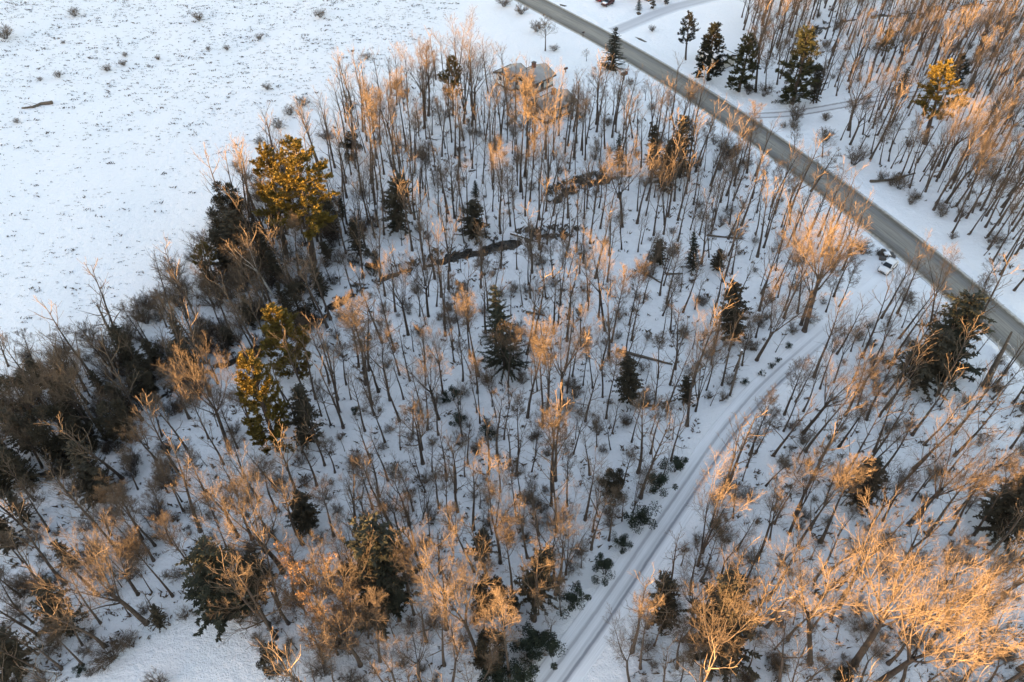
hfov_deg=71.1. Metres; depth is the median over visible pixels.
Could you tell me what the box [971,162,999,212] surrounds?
bare tree
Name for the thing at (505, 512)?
bare tree
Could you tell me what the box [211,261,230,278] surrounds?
bare bush
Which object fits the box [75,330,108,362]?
bare tree
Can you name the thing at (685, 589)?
bare tree
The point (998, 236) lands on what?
bare bush
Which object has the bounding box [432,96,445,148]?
bare tree
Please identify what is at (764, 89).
bare bush
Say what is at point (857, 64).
bare tree
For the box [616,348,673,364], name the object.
fallen log
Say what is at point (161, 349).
bare bush
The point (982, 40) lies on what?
bare tree
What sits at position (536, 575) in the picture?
bare tree
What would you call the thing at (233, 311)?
bare tree
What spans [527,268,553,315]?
bare tree
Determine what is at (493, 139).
bare tree
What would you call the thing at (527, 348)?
bare tree
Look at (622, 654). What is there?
bare tree
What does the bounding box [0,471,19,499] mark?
hemlock tree
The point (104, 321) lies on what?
dead tree
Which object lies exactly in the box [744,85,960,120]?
rutted lane
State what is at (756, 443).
bare tree
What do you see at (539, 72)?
house
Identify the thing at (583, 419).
bare tree
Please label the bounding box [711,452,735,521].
bare tree
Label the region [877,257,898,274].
parked car
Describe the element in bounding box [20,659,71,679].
fallen log
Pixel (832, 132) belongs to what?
bare bush
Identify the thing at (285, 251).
bare bush
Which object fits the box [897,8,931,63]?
bare tree
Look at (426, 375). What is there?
bare tree
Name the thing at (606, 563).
evergreen shrub
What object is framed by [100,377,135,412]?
bare tree
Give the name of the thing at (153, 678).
bare bush
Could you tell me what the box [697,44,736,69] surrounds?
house
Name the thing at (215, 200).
juniper tree
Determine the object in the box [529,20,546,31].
bare bush
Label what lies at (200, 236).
bare bush
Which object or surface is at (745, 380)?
evergreen shrub
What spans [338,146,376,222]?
bare tree
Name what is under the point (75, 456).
hemlock tree
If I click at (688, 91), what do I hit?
bare tree
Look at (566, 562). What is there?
bare tree
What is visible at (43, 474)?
brook
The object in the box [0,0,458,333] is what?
field stubble
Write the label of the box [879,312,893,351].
bare tree
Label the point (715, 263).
hemlock tree
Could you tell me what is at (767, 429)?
bare tree
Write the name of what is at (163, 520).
bare tree
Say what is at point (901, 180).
bare bush
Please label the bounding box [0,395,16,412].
hemlock tree
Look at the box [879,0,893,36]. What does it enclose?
bare tree
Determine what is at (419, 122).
bare tree
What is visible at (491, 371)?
bare tree
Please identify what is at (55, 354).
bare bush
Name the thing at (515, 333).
bare tree
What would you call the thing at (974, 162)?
bare tree
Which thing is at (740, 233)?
bare tree
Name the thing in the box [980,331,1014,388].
dead tree
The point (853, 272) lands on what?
bare tree
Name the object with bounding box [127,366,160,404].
juniper tree
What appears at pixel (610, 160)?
bare tree
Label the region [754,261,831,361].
bare tree
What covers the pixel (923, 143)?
bare tree
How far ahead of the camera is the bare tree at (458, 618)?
66.69 m
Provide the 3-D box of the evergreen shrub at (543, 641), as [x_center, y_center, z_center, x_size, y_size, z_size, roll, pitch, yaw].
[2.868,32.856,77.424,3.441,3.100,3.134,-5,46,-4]
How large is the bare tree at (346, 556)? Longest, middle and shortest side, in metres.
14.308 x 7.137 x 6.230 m
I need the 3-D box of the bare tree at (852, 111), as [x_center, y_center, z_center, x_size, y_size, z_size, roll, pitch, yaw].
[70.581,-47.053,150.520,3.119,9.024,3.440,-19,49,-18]
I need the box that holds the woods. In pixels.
[741,0,1023,291]
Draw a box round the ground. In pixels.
[0,0,1023,681]
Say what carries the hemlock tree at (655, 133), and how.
on the ground
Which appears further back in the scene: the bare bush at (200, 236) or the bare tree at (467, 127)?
the bare tree at (467, 127)
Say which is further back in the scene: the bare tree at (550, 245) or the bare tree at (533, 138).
the bare tree at (533, 138)
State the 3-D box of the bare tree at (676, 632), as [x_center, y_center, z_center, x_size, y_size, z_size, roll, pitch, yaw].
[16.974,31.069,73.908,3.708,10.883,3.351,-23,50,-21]
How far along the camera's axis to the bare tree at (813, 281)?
104.97 m
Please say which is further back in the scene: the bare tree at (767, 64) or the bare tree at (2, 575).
the bare tree at (767, 64)
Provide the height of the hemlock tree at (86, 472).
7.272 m
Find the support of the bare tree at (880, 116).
on the ground
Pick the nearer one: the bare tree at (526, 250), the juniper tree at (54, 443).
the juniper tree at (54, 443)
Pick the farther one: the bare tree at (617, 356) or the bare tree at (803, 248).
the bare tree at (803, 248)
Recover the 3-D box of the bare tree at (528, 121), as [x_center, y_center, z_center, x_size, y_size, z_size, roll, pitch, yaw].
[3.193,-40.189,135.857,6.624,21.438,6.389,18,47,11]
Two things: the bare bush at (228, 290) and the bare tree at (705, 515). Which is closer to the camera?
the bare tree at (705, 515)
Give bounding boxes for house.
[493,63,526,91]
[513,61,555,95]
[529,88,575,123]
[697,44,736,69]
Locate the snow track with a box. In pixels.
[527,258,915,681]
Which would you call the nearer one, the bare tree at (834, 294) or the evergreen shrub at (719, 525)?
the evergreen shrub at (719, 525)
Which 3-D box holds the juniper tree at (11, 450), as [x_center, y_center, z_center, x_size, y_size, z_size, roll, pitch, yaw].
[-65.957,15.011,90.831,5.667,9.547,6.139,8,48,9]
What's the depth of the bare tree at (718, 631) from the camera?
67.13 m
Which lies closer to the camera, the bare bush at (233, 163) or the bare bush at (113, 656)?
the bare bush at (113, 656)
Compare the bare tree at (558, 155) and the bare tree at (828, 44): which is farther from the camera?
the bare tree at (828, 44)
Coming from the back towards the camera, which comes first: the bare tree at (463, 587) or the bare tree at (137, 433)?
the bare tree at (137, 433)
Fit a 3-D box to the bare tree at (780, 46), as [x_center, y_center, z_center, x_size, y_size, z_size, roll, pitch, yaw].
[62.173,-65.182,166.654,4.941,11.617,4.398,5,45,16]
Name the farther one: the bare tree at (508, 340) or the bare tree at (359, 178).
the bare tree at (359, 178)
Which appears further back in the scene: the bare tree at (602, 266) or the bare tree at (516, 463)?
the bare tree at (602, 266)
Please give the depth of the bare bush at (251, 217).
130.05 m
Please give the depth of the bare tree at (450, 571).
70.13 m
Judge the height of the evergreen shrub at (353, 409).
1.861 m
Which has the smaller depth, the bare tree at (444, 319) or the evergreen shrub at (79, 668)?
the evergreen shrub at (79, 668)
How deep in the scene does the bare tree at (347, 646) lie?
68.65 m
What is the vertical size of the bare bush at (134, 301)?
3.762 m
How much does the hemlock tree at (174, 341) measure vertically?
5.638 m
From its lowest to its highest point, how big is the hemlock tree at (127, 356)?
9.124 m
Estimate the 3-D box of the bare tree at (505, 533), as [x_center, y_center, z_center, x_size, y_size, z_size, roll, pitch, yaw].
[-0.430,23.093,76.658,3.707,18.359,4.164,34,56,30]
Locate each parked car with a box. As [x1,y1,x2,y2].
[601,0,614,6]
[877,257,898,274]
[878,249,895,260]
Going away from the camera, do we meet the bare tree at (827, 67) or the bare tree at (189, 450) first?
the bare tree at (189, 450)
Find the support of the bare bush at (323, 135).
on the ground
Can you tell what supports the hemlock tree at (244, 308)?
on the ground
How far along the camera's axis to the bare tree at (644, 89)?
162.72 m
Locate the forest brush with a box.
[0,2,1023,681]
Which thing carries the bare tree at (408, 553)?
on the ground
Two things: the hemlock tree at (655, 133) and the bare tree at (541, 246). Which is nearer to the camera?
the bare tree at (541, 246)
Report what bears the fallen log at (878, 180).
on the ground
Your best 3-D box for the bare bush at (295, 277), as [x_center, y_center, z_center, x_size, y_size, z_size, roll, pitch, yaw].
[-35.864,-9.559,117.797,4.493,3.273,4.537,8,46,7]
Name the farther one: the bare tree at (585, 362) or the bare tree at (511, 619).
the bare tree at (585, 362)
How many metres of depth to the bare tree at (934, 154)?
136.25 m
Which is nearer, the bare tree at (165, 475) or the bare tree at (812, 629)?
the bare tree at (812, 629)
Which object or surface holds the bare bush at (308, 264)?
on the ground
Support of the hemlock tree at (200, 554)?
on the ground
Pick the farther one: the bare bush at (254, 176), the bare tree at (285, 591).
the bare bush at (254, 176)
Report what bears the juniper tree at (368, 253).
on the ground
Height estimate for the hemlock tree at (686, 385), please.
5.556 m
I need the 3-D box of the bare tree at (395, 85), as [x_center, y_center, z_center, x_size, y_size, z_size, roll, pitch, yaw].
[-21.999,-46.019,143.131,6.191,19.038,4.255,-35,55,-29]
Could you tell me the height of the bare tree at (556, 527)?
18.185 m
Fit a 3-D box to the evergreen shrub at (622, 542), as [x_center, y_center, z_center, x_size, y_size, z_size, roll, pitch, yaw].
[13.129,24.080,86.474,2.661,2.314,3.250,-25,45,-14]
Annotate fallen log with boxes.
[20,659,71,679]
[21,100,52,108]
[510,232,543,242]
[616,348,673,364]
[707,234,736,237]
[869,169,915,182]
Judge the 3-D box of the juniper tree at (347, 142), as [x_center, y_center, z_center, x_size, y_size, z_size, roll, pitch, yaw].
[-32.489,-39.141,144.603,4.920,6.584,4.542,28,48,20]
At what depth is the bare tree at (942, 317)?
103.92 m
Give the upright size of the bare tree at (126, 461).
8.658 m
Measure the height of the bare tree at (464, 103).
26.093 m
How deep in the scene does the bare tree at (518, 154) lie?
130.92 m
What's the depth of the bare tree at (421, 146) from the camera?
132.35 m
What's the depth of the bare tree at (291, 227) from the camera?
114.61 m
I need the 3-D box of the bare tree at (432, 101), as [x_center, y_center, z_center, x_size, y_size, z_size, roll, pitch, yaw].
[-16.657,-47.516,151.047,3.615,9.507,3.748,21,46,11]
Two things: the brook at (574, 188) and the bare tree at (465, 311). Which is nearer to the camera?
the bare tree at (465, 311)
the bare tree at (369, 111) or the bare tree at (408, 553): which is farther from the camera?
the bare tree at (369, 111)
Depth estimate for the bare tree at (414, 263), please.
107.58 m
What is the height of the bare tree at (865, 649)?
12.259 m
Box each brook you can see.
[39,264,431,480]
[436,233,547,264]
[553,176,607,202]
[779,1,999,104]
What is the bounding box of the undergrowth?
[0,0,1023,681]
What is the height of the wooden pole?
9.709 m
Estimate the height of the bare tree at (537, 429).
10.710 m
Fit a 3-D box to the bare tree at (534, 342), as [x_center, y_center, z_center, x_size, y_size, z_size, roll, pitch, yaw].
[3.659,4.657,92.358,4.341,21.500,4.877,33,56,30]
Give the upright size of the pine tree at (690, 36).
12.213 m
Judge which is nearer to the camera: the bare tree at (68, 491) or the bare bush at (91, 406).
the bare tree at (68, 491)
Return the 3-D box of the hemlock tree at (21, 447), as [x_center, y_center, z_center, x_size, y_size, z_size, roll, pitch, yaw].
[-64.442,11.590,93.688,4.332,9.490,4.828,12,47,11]
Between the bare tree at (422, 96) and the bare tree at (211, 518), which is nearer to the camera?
the bare tree at (211, 518)
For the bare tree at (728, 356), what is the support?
on the ground
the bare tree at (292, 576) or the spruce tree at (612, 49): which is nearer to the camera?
the bare tree at (292, 576)
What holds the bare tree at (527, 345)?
on the ground
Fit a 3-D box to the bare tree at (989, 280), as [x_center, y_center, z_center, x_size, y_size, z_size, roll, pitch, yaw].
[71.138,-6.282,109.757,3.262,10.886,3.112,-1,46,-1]
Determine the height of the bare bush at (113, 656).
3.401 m
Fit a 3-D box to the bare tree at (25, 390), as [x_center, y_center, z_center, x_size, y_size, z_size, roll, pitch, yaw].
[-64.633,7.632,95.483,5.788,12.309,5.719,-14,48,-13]
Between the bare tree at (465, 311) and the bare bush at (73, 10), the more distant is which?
the bare bush at (73, 10)
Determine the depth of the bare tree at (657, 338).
100.45 m
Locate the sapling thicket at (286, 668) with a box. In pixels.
[0,0,1023,681]
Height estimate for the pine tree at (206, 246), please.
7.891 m
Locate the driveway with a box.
[609,0,716,33]
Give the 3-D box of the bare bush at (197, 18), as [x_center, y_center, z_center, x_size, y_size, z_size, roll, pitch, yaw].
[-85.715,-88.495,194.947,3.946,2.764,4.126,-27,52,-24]
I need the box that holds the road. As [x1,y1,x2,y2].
[514,0,1023,368]
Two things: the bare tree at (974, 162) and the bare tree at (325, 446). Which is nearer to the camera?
the bare tree at (325, 446)
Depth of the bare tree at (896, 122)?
142.15 m
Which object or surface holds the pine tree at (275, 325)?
on the ground
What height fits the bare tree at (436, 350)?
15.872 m
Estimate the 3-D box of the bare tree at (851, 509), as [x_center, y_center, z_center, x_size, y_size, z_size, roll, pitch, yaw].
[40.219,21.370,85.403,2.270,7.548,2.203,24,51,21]
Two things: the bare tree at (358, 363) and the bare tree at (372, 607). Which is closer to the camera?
the bare tree at (372, 607)
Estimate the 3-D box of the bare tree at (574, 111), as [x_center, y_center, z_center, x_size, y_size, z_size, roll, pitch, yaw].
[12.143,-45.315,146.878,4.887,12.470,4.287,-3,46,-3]
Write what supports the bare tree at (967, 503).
on the ground
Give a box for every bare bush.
[0,21,14,38]
[0,385,13,405]
[0,406,34,440]
[0,571,32,603]
[0,598,27,621]
[36,335,76,366]
[53,70,64,77]
[63,356,82,376]
[65,7,79,15]
[69,313,102,341]
[81,386,102,413]
[83,630,127,674]
[84,326,115,358]
[85,349,121,381]
[97,340,127,368]
[99,63,111,70]
[109,319,134,340]
[109,623,138,653]
[124,291,146,315]
[132,302,155,323]
[139,282,168,315]
[142,665,169,681]
[144,333,180,365]
[149,357,172,380]
[150,250,191,287]
[152,275,192,306]
[153,359,200,389]
[169,273,196,293]
[174,605,192,621]
[180,316,216,348]
[181,322,212,355]
[183,228,212,249]
[187,273,233,313]
[191,11,203,20]
[211,259,259,292]
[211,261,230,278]
[212,277,242,299]
[217,259,239,285]
[228,159,238,167]
[229,292,242,313]
[229,328,245,344]
[243,167,265,187]
[244,205,265,221]
[249,183,267,201]
[249,256,280,281]
[249,630,270,652]
[252,136,263,144]
[270,117,287,128]
[273,239,299,268]
[273,266,293,285]
[281,104,295,115]
[281,241,314,267]
[283,272,305,283]
[291,95,311,106]
[300,258,321,272]
[311,8,325,17]
[314,126,330,138]
[314,216,340,239]
[319,255,335,267]
[327,245,349,266]
[344,216,369,239]
[360,50,371,58]
[495,0,512,6]
[514,2,529,14]
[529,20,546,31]
[709,133,718,144]
[714,156,728,170]
[720,136,741,155]
[730,155,744,175]
[754,79,775,96]
[786,100,806,121]
[821,126,837,140]
[844,137,873,164]
[855,239,874,255]
[875,247,887,256]
[889,172,914,190]
[894,284,918,305]
[986,227,1015,244]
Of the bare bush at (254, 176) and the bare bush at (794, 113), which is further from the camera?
the bare bush at (794, 113)
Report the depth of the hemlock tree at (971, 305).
98.14 m
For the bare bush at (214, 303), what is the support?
on the ground
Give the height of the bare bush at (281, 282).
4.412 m
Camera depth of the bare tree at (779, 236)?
118.43 m
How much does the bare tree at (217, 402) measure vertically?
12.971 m
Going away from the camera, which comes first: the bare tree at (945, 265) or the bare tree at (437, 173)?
the bare tree at (945, 265)
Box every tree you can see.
[0,328,11,366]
[0,363,40,427]
[0,368,45,414]
[0,388,47,469]
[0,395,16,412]
[0,406,45,456]
[0,434,24,478]
[0,446,42,492]
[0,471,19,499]
[0,514,25,555]
[0,528,23,563]
[0,565,22,597]
[0,569,16,607]
[0,626,43,681]
[2,491,37,525]
[9,474,50,532]
[10,328,39,359]
[18,357,53,386]
[19,404,86,465]
[21,506,149,634]
[25,345,94,432]
[25,358,69,433]
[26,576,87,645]
[35,616,84,665]
[40,377,85,423]
[41,461,86,516]
[46,324,71,348]
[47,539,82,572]
[50,361,79,389]
[54,345,86,391]
[54,458,70,479]
[58,415,101,451]
[61,439,114,480]
[65,490,114,534]
[67,460,115,511]
[73,515,146,595]
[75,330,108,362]
[79,284,137,357]
[85,369,105,394]
[88,398,136,452]
[90,468,128,514]
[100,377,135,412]
[100,480,143,539]
[103,381,127,402]
[105,525,174,597]
[107,322,142,367]
[107,486,156,546]
[112,299,147,339]
[114,407,152,448]
[114,446,138,489]
[115,398,140,419]
[123,353,157,388]
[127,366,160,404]
[128,557,152,592]
[136,590,169,629]
[139,338,168,371]
[139,474,171,542]
[140,392,163,435]
[143,290,167,326]
[145,509,198,577]
[148,603,170,632]
[150,449,184,511]
[154,457,182,501]
[156,331,237,451]
[156,361,190,419]
[160,338,190,368]
[164,286,199,324]
[164,453,251,538]
[165,313,188,344]
[169,435,206,495]
[173,342,206,384]
[174,534,259,642]
[178,381,208,439]
[187,502,204,534]
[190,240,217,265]
[190,260,220,324]
[190,440,297,574]
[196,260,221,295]
[203,494,225,544]
[204,227,233,273]
[204,379,238,448]
[205,180,245,233]
[206,550,306,646]
[211,209,255,275]
[215,325,235,346]
[216,192,255,239]
[217,232,274,298]
[218,475,255,540]
[219,429,245,475]
[223,297,252,347]
[225,254,262,298]
[229,390,250,417]
[234,348,294,455]
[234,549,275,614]
[238,294,259,325]
[245,451,277,510]
[246,278,275,326]
[248,222,277,271]
[249,141,301,248]
[256,302,313,379]
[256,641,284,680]
[258,453,304,509]
[263,250,283,281]
[264,134,339,263]
[264,571,310,622]
[266,198,288,239]
[273,282,284,304]
[274,541,337,613]
[279,209,306,273]
[280,280,317,328]
[282,309,308,350]
[284,382,324,452]
[284,489,320,538]
[287,512,376,627]
[296,588,356,655]
[297,553,388,667]
[299,614,338,662]
[305,473,338,537]
[308,262,332,297]
[309,378,330,425]
[316,240,334,259]
[316,432,336,473]
[319,200,340,233]
[323,497,365,568]
[331,341,352,385]
[332,289,373,385]
[335,300,361,367]
[336,197,348,217]
[336,454,374,511]
[337,511,426,640]
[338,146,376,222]
[339,131,362,162]
[342,93,357,129]
[344,219,367,259]
[346,302,402,401]
[347,590,384,638]
[348,327,379,392]
[348,453,375,509]
[351,585,391,662]
[352,641,382,681]
[354,629,404,681]
[356,68,402,153]
[356,475,406,537]
[357,76,380,183]
[359,383,385,442]
[362,90,385,174]
[363,248,381,271]
[365,250,417,335]
[367,480,419,561]
[372,319,400,375]
[377,610,437,681]
[379,172,418,236]
[382,64,412,149]
[384,505,483,630]
[387,96,397,144]
[388,459,414,510]
[389,328,453,420]
[389,393,437,464]
[389,535,417,615]
[391,130,409,177]
[395,32,442,126]
[398,230,446,317]
[402,132,414,180]
[404,531,502,655]
[407,102,423,173]
[408,448,441,519]
[411,274,424,316]
[413,140,428,191]
[413,316,456,391]
[415,40,439,116]
[417,79,428,139]
[419,145,433,193]
[419,493,437,535]
[421,149,429,191]
[425,95,440,134]
[429,5,484,123]
[429,155,461,218]
[429,163,447,215]
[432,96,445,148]
[433,460,455,527]
[434,497,475,572]
[437,54,464,115]
[440,79,456,142]
[440,301,454,361]
[440,595,488,681]
[445,270,461,336]
[447,558,477,622]
[451,283,479,376]
[453,198,490,241]
[453,279,474,356]
[453,336,470,373]
[455,32,505,120]
[460,127,467,155]
[462,439,529,564]
[464,117,473,159]
[465,525,496,566]
[467,349,485,423]
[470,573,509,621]
[471,180,479,198]
[472,244,495,309]
[473,627,508,676]
[474,585,522,676]
[476,550,495,578]
[477,285,532,382]
[477,482,495,534]
[478,366,496,417]
[480,641,505,681]
[486,132,508,171]
[486,505,525,594]
[487,66,521,144]
[487,132,512,226]
[487,367,498,406]
[489,315,527,387]
[491,245,508,285]
[497,452,523,518]
[498,160,516,226]
[502,536,568,627]
[504,67,534,192]
[506,105,521,170]
[506,594,520,615]
[507,387,527,454]
[508,318,522,366]
[508,455,527,491]
[509,547,564,621]
[512,74,545,176]
[514,144,527,198]
[516,480,578,579]
[518,236,534,284]
[520,312,557,427]
[520,330,537,369]
[522,410,544,454]
[523,220,537,255]
[523,470,538,517]
[524,127,542,201]
[524,330,538,390]
[525,56,571,189]
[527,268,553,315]
[529,227,551,297]
[530,297,604,409]
[531,386,575,440]
[531,579,542,614]
[535,399,570,506]
[536,14,558,50]
[542,187,567,230]
[542,231,557,276]
[546,478,604,574]
[547,573,567,615]
[551,132,577,184]
[553,230,576,305]
[559,427,576,506]
[560,272,594,346]
[561,93,581,145]
[567,224,617,331]
[568,81,582,131]
[568,393,601,453]
[572,454,609,515]
[574,241,597,301]
[577,88,592,160]
[580,61,608,114]
[580,315,619,397]
[580,326,599,388]
[581,339,591,385]
[590,135,600,173]
[591,413,602,446]
[592,407,616,449]
[596,162,609,207]
[597,27,627,72]
[597,129,655,226]
[598,468,625,502]
[601,346,627,418]
[601,484,626,541]
[602,603,643,681]
[606,262,635,342]
[610,208,629,249]
[611,352,643,404]
[612,80,640,137]
[612,134,624,164]
[614,167,626,198]
[628,253,651,325]
[628,584,665,669]
[629,384,651,442]
[631,437,663,512]
[635,0,642,10]
[638,124,664,172]
[640,253,660,302]
[641,79,649,100]
[646,393,676,454]
[647,331,672,378]
[647,570,687,635]
[648,137,680,194]
[648,152,676,224]
[650,230,665,274]
[650,239,669,265]
[660,88,679,129]
[660,294,676,338]
[662,270,683,315]
[663,238,681,285]
[664,114,696,177]
[666,611,699,669]
[670,650,701,681]
[671,546,730,624]
[677,10,698,59]
[677,375,697,404]
[678,631,719,681]
[680,543,775,681]
[684,85,699,118]
[684,231,704,273]
[684,292,742,411]
[686,443,766,566]
[686,568,765,681]
[691,22,728,80]
[698,117,718,166]
[701,215,715,257]
[705,324,741,390]
[706,510,758,588]
[708,249,726,271]
[711,278,753,340]
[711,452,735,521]
[717,646,738,680]
[719,151,737,201]
[724,32,761,91]
[724,469,755,518]
[729,125,754,186]
[730,218,750,274]
[737,99,767,173]
[739,309,763,365]
[740,9,773,92]
[745,424,769,467]
[749,384,779,455]
[751,597,827,681]
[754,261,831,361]
[754,406,784,453]
[755,285,779,337]
[756,155,772,212]
[757,455,817,560]
[759,511,892,664]
[760,48,775,87]
[765,450,800,486]
[768,156,786,219]
[768,473,786,540]
[770,552,792,582]
[772,33,789,84]
[773,228,789,270]
[775,25,820,104]
[778,184,872,332]
[782,222,852,325]
[783,354,817,415]
[784,169,803,224]
[786,125,800,149]
[786,445,838,534]
[789,599,808,624]
[793,238,822,313]
[801,336,895,433]
[801,615,819,655]
[808,147,848,191]
[809,65,825,103]
[809,534,826,559]
[814,57,832,102]
[815,126,837,157]
[818,37,833,76]
[818,449,878,543]
[819,322,852,389]
[823,485,1000,666]
[825,270,844,312]
[832,236,869,297]
[832,666,853,681]
[833,52,850,95]
[833,302,876,382]
[835,613,849,639]
[837,0,855,20]
[837,389,888,447]
[837,503,863,535]
[838,257,865,306]
[840,454,891,516]
[846,615,907,681]
[847,96,860,137]
[848,56,868,92]
[859,88,873,134]
[860,538,905,592]
[862,456,921,524]
[869,35,885,82]
[869,110,889,153]
[871,546,1023,681]
[875,121,893,164]
[876,28,895,62]
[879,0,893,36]
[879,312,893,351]
[882,466,923,521]
[882,607,958,681]
[884,327,964,401]
[886,113,905,161]
[887,264,921,325]
[889,66,911,97]
[889,547,936,598]
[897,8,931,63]
[900,110,926,161]
[901,294,916,327]
[903,387,1023,526]
[908,127,932,173]
[908,289,996,393]
[910,58,969,144]
[914,292,956,333]
[917,31,938,76]
[918,229,964,329]
[921,518,1023,650]
[927,141,943,180]
[936,85,1017,177]
[940,284,998,344]
[945,109,1023,203]
[945,340,978,362]
[946,544,1023,681]
[948,52,970,86]
[948,461,1003,535]
[950,546,972,582]
[956,2,998,47]
[957,598,997,643]
[968,134,997,199]
[969,34,998,92]
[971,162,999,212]
[972,471,1023,553]
[973,442,1023,536]
[975,272,1001,301]
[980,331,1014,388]
[981,252,1005,282]
[981,550,1016,600]
[984,168,1019,227]
[989,614,1023,681]
[992,6,1023,42]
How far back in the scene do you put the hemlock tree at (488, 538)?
82.97 m
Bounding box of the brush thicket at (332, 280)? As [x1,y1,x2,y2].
[0,84,759,679]
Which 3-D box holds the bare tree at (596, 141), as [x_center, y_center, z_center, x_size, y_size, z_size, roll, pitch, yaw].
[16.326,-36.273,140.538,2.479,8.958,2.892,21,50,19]
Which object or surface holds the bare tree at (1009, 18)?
on the ground
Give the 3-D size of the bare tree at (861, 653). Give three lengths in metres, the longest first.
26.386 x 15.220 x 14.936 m
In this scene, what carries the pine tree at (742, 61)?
on the ground
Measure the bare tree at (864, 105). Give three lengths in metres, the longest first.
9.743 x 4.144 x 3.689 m
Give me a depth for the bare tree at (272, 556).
74.07 m
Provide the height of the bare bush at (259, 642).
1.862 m
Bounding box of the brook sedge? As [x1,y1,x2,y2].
[13,0,1012,490]
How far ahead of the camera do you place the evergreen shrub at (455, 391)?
102.02 m
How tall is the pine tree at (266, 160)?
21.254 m
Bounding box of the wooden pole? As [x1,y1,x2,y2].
[729,349,742,395]
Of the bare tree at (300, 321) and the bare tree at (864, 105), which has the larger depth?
the bare tree at (864, 105)
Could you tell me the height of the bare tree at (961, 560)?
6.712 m
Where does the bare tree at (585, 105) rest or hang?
on the ground
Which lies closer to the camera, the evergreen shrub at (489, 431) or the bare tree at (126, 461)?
the bare tree at (126, 461)
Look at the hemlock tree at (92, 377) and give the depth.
101.15 m
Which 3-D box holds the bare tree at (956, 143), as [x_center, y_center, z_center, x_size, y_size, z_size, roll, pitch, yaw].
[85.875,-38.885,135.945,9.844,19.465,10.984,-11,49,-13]
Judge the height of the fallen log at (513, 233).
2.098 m
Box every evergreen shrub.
[71,663,88,677]
[350,406,364,415]
[439,396,449,405]
[442,384,464,404]
[449,407,467,428]
[477,654,523,681]
[478,423,498,441]
[492,658,539,681]
[509,620,544,672]
[525,630,554,659]
[531,629,567,670]
[556,580,591,620]
[591,552,614,586]
[610,531,633,553]
[621,500,661,534]
[649,473,677,496]
[659,456,688,472]
[708,515,729,534]
[740,378,749,384]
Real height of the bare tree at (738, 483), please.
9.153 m
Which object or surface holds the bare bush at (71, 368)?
on the ground
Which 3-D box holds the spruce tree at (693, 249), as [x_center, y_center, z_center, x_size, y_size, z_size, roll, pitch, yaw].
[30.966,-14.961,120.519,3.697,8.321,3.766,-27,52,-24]
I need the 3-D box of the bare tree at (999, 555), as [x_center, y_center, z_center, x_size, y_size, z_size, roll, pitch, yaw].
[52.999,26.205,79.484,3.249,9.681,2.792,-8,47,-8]
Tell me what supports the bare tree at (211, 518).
on the ground
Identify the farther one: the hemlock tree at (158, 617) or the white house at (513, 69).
the white house at (513, 69)
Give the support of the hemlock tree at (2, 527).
on the ground
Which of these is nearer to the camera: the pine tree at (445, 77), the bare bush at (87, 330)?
the bare bush at (87, 330)
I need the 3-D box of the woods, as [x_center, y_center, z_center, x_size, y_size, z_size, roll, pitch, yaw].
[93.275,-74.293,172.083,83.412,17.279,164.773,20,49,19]
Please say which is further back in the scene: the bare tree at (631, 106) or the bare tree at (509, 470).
the bare tree at (631, 106)
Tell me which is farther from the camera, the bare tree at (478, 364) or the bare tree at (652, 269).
the bare tree at (652, 269)
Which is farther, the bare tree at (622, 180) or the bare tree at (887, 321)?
the bare tree at (622, 180)
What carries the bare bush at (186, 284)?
on the ground
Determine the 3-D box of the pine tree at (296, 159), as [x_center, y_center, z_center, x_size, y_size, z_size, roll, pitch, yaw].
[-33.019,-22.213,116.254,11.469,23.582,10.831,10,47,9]
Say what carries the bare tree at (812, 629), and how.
on the ground
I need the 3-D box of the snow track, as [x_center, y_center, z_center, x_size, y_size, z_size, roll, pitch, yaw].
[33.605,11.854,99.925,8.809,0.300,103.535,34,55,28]
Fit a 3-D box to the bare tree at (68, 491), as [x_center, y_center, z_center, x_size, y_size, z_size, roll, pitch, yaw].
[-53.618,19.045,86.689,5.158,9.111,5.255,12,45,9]
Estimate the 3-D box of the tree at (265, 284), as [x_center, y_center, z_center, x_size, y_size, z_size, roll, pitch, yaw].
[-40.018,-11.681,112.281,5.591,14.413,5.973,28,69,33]
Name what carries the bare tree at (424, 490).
on the ground
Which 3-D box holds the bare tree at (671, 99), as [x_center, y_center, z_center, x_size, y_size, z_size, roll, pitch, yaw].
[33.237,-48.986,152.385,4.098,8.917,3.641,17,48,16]
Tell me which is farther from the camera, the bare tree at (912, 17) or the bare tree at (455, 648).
the bare tree at (912, 17)
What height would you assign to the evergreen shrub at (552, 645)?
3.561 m
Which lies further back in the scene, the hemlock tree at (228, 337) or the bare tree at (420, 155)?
the bare tree at (420, 155)
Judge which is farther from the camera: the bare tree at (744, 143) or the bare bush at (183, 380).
the bare tree at (744, 143)
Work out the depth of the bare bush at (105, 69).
174.55 m
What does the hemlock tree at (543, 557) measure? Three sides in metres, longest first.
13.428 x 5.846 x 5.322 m
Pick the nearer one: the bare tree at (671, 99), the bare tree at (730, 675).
the bare tree at (730, 675)
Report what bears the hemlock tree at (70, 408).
on the ground
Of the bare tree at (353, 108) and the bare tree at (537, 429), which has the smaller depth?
the bare tree at (537, 429)
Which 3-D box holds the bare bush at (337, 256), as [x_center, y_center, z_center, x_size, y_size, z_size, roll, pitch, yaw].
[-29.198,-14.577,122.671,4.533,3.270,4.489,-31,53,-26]
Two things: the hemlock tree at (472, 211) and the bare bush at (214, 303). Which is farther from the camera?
the hemlock tree at (472, 211)
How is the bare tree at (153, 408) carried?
on the ground
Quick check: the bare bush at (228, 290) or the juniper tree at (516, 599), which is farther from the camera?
the bare bush at (228, 290)
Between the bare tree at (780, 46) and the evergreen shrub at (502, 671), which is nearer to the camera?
the evergreen shrub at (502, 671)
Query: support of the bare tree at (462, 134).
on the ground
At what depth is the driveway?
198.45 m

